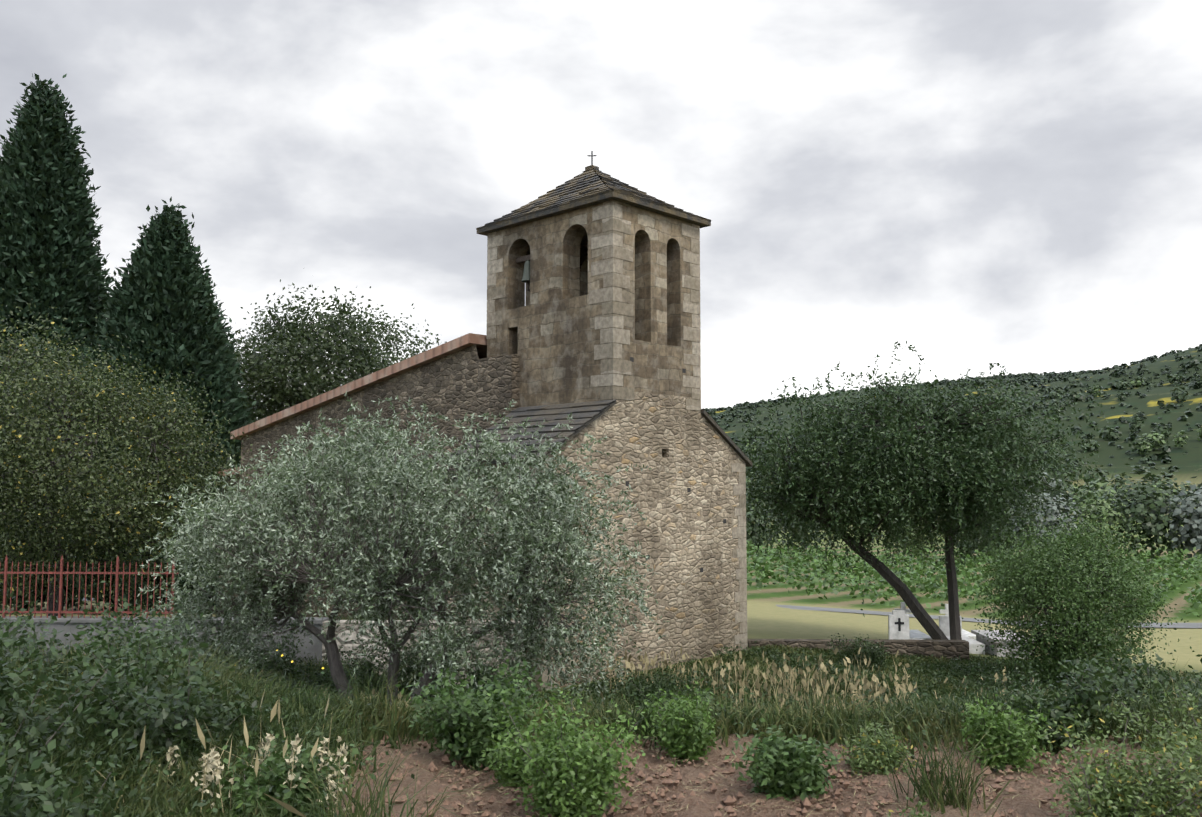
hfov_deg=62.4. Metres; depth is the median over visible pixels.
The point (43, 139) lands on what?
cypress foliage
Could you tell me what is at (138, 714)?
bushes
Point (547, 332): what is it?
church tower
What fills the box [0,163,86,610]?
cypress tree
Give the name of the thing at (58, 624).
enclosure wall
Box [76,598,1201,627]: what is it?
road asphalt
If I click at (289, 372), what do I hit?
tree
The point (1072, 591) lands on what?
fig bush
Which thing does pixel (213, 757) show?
white flower plumes
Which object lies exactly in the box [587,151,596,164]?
church cross
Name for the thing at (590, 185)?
church tower roof
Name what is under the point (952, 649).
cemetery wall
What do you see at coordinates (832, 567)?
vineyard leaves
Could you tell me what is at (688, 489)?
church putlog holes
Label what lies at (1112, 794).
bush leaves
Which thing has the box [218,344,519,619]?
church nave walls
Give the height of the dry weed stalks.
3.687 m
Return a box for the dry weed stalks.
[61,646,1191,816]
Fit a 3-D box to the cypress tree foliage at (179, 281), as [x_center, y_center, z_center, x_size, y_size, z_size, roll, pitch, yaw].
[-16.192,0.226,36.464,7.395,15.798,7.582,-4,-6,44]
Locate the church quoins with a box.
[487,200,747,691]
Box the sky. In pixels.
[0,0,1201,417]
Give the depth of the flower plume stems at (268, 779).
5.08 m
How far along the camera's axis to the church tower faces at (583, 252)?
25.50 m
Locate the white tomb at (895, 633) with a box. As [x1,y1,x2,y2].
[888,610,923,639]
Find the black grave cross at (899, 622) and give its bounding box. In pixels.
[895,618,903,630]
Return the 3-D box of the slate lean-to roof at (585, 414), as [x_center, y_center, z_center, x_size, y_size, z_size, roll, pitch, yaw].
[-0.286,0.678,23.446,4.340,1.379,7.200,-4,-6,44]
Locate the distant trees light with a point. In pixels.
(1101, 507)
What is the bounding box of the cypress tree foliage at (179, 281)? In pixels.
[42,196,257,614]
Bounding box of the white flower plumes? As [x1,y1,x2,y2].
[156,733,355,813]
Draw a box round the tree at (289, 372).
[230,268,445,421]
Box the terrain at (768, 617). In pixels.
[0,347,1201,816]
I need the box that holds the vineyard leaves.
[108,540,1201,616]
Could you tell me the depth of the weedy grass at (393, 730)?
7.23 m
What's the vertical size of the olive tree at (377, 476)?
5.431 m
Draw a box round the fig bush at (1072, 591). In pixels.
[961,502,1198,692]
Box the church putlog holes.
[571,357,725,593]
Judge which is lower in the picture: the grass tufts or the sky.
the grass tufts
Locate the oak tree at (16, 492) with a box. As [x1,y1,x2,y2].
[0,272,273,616]
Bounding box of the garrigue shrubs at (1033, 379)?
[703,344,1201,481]
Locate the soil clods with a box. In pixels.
[333,734,1201,816]
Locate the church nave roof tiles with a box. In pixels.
[214,333,486,477]
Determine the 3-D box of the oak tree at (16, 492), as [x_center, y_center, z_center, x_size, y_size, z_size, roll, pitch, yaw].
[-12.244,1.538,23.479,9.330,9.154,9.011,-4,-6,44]
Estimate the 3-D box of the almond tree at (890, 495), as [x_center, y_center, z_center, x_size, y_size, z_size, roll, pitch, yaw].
[8.225,2.683,27.213,10.484,8.662,9.152,-4,-6,44]
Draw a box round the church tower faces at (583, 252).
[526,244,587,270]
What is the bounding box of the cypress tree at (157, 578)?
[97,271,220,610]
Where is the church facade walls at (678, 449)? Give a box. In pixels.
[448,392,746,687]
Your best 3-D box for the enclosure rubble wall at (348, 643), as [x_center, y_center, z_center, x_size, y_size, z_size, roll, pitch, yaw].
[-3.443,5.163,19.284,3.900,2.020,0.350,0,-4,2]
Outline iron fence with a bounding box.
[0,555,178,617]
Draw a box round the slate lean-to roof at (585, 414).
[446,399,752,466]
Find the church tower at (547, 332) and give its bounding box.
[487,202,699,406]
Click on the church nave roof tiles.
(435, 353)
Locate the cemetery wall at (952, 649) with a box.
[747,639,969,660]
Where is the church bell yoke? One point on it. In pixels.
(522, 259)
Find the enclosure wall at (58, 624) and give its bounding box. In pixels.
[1,616,328,666]
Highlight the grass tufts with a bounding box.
[231,657,1201,816]
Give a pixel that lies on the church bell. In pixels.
(526, 275)
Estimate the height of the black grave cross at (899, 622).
0.330 m
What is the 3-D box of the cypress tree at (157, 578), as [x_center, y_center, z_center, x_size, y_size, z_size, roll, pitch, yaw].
[-16.158,0.633,36.465,4.566,14.523,4.342,-4,-6,44]
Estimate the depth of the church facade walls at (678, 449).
22.18 m
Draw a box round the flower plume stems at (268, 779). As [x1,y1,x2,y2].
[167,745,340,815]
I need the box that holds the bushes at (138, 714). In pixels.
[0,580,1201,816]
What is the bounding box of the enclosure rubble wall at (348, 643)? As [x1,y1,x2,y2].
[322,620,524,692]
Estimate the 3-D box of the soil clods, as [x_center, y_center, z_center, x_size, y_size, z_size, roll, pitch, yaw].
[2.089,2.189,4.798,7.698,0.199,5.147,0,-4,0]
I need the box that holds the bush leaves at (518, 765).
[478,678,1064,816]
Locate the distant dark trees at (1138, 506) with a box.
[745,374,1201,560]
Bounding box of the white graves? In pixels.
[894,602,984,653]
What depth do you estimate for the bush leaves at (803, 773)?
5.92 m
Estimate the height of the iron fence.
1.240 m
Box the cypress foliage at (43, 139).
[0,73,114,614]
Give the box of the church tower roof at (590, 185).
[476,165,710,245]
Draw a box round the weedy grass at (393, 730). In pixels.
[0,611,1201,816]
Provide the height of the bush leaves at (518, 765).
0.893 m
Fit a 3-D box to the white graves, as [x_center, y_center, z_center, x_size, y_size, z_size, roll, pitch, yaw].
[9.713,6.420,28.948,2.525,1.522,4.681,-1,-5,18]
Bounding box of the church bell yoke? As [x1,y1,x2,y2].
[516,255,529,291]
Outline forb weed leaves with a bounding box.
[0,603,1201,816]
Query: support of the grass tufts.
on the terrain at (768, 617)
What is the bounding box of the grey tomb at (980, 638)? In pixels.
[971,630,1033,658]
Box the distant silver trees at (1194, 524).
[1001,467,1201,560]
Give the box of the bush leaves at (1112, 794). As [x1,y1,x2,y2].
[185,680,1201,816]
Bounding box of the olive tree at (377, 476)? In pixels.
[132,391,669,703]
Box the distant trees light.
[744,380,1201,560]
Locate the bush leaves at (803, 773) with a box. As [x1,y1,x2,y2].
[206,649,841,816]
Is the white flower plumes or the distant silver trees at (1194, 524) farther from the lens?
the distant silver trees at (1194, 524)
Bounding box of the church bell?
[521,260,529,282]
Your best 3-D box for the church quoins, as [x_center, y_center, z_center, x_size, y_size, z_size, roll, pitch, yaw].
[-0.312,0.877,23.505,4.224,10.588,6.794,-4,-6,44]
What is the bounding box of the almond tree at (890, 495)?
[731,340,1109,639]
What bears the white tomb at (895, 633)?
on the terrain at (768, 617)

